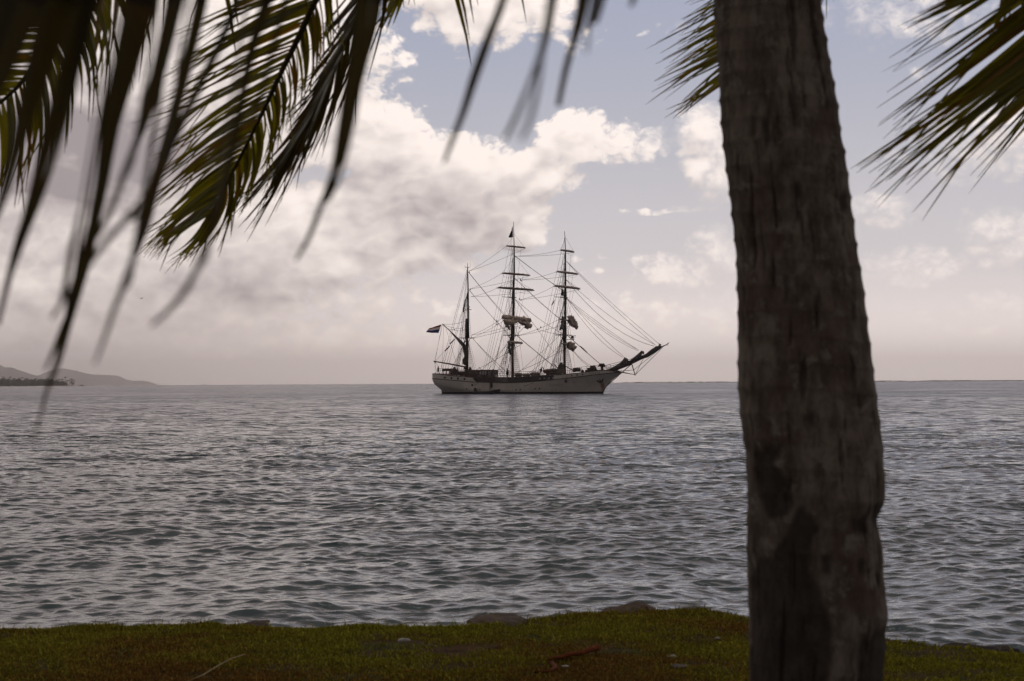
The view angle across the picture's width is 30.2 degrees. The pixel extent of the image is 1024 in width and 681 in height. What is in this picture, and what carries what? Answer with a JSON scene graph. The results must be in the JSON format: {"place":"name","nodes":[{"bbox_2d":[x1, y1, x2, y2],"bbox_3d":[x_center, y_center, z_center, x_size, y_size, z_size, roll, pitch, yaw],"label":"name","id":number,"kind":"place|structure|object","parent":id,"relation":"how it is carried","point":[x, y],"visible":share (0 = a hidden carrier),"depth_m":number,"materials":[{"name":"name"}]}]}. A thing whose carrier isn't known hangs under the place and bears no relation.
{"place":"outdoors","nodes":[
{"label":"outdoors","id":0,"kind":"place"},
{"bbox_2d":[0,365,87,385],"bbox_3d":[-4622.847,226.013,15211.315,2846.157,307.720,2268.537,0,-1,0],"label":"hills","id":1,"kind":"structure","parent":0,"point":[7,372],"depth_m":15270.34,"materials":[{"name":"grey"}]},
{"bbox_2d":[38,368,156,385],"bbox_3d":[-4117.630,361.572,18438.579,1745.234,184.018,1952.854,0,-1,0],"label":"hills","id":2,"kind":"structure","parent":0,"point":[78,377],"depth_m":18242.13,"materials":[{"name":"grey"}]},
{"bbox_2d":[0,602,1023,680],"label":"ground","id":3,"kind":"structure","parent":0,"point":[459,649],"depth_m":10.32,"materials":[{"name":"green plant"}]},
{"bbox_2d":[188,654,244,680],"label":"straw","id":4,"kind":"object","parent":3,"relation":"on","point":[213,668],"visible":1,"depth_m":9.58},
{"bbox_2d":[240,620,270,626],"bbox_3d":[-1.645,1.815,11.940,0.275,0.058,0.797,0,-1,0],"label":"rock","id":5,"kind":"object","parent":3,"relation":"on","point":[260,622],"visible":0.16,"depth_m":12.07,"materials":[{"name":"stone"}]},
{"bbox_2d":[397,638,410,641],"bbox_3d":[-0.615,1.719,10.875,0.085,0.032,0.061,0,-1,0],"label":"stone","id":6,"kind":"object","parent":3,"relation":"on","point":[402,639],"visible":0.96,"depth_m":10.86,"materials":[{"name":"grey stone"}]},
{"bbox_2d":[466,613,527,626],"bbox_3d":[-0.069,1.786,11.880,0.443,0.134,0.757,0,-1,0],"label":"rock","id":7,"kind":"object","parent":3,"relation":"on","point":[511,618],"visible":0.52,"depth_m":11.82,"materials":[{"name":"stone"}]},
{"bbox_2d":[0,0,1023,680],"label":"coconut palm","id":8,"kind":"object","parent":3,"relation":"on","point":[814,472],"visible":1,"depth_m":4.91,"materials":[{"name":"green plant"}]},
{"bbox_2d":[532,644,599,673],"bbox_3d":[0.275,1.666,9.962,0.150,0.069,0.782,-1,-1,25],"label":"dead leaf","id":9,"kind":"object","parent":3,"relation":"on","point":[555,666],"visible":1,"depth_m":10.01,"materials":[{"name":"brown plant"}]},
{"bbox_2d":[602,601,655,613],"bbox_3d":[0.785,1.842,12.503,0.396,0.230,0.749,0,-1,0],"label":"rock","id":10,"kind":"object","parent":3,"relation":"on","point":[635,605],"visible":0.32,"depth_m":12.49,"materials":[{"name":"stone"}]},
{"bbox_2d":[670,664,687,669],"bbox_3d":[0.865,1.687,9.780,0.101,0.042,0.081,0,-1,-24],"label":"clod","id":11,"kind":"object","parent":3,"relation":"on","point":[676,665],"visible":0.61,"depth_m":9.77,"materials":[{"name":"soil"}]},
{"bbox_2d":[942,642,1022,652],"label":"rock","id":12,"kind":"object","parent":3,"relation":"on","point":[1005,648],"visible":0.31,"depth_m":10.74,"materials":[{"name":"stone"}]},
{"bbox_2d":[0,381,1023,652],"bbox_3d":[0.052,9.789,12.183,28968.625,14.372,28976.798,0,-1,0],"label":"water","id":13,"kind":"structure","parent":0,"point":[308,505],"depth_m":38.52,"materials":[{"name":"grey liquid"}]},
{"bbox_2d":[473,388,500,393],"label":"inflatable boat","id":14,"kind":"object","parent":13,"relation":"on","point":[486,392],"visible":1,"depth_m":396.78,"materials":[{"name":"black rubber"}]},
{"bbox_2d":[95,381,886,385],"bbox_3d":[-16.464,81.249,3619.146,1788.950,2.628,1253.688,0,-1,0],"label":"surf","id":15,"kind":"structure","parent":13,"relation":"on","point":[316,384],"depth_m":4223.25,"materials":[{"name":"liquid"}]},
{"bbox_2d":[432,222,668,393],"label":"sailing ship","id":16,"kind":"object","parent":13,"relation":"on","point":[592,379],"visible":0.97,"depth_m":395.72,"materials":[{"name":"paint"}]},
{"bbox_2d":[426,325,440,332],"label":"flag","id":17,"kind":"object","parent":16,"relation":"attached to","point":[435,329],"visible":1,"depth_m":411.08,"materials":[{"name":"fabric"}]},
{"bbox_2d":[543,369,564,374],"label":"lifeboat","id":18,"kind":"object","parent":16,"relation":"on","point":[561,371],"visible":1,"depth_m":390.61,"materials":[{"name":"beige wood"}]},
{"bbox_2d":[634,380,1023,382],"bbox_3d":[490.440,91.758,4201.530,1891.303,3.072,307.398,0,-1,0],"label":"reef","id":19,"kind":"object","parent":13,"relation":"in","point":[925,380],"visible":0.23,"depth_m":4182.71},
{"bbox_2d":[0,0,1023,384],"label":"sky","id":20,"kind":"structure","parent":0,"point":[639,195],"materials":[{"name":"white"}]},
{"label":"islet","id":21,"kind":"structure","parent":0,"visible":0},
{"bbox_2d":[0,378,68,385],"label":"wood","id":22,"kind":"object","parent":21,"relation":"on","point":[19,382],"visible":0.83,"depth_m":3103.17,"materials":[{"name":"green plant"}]}
]}

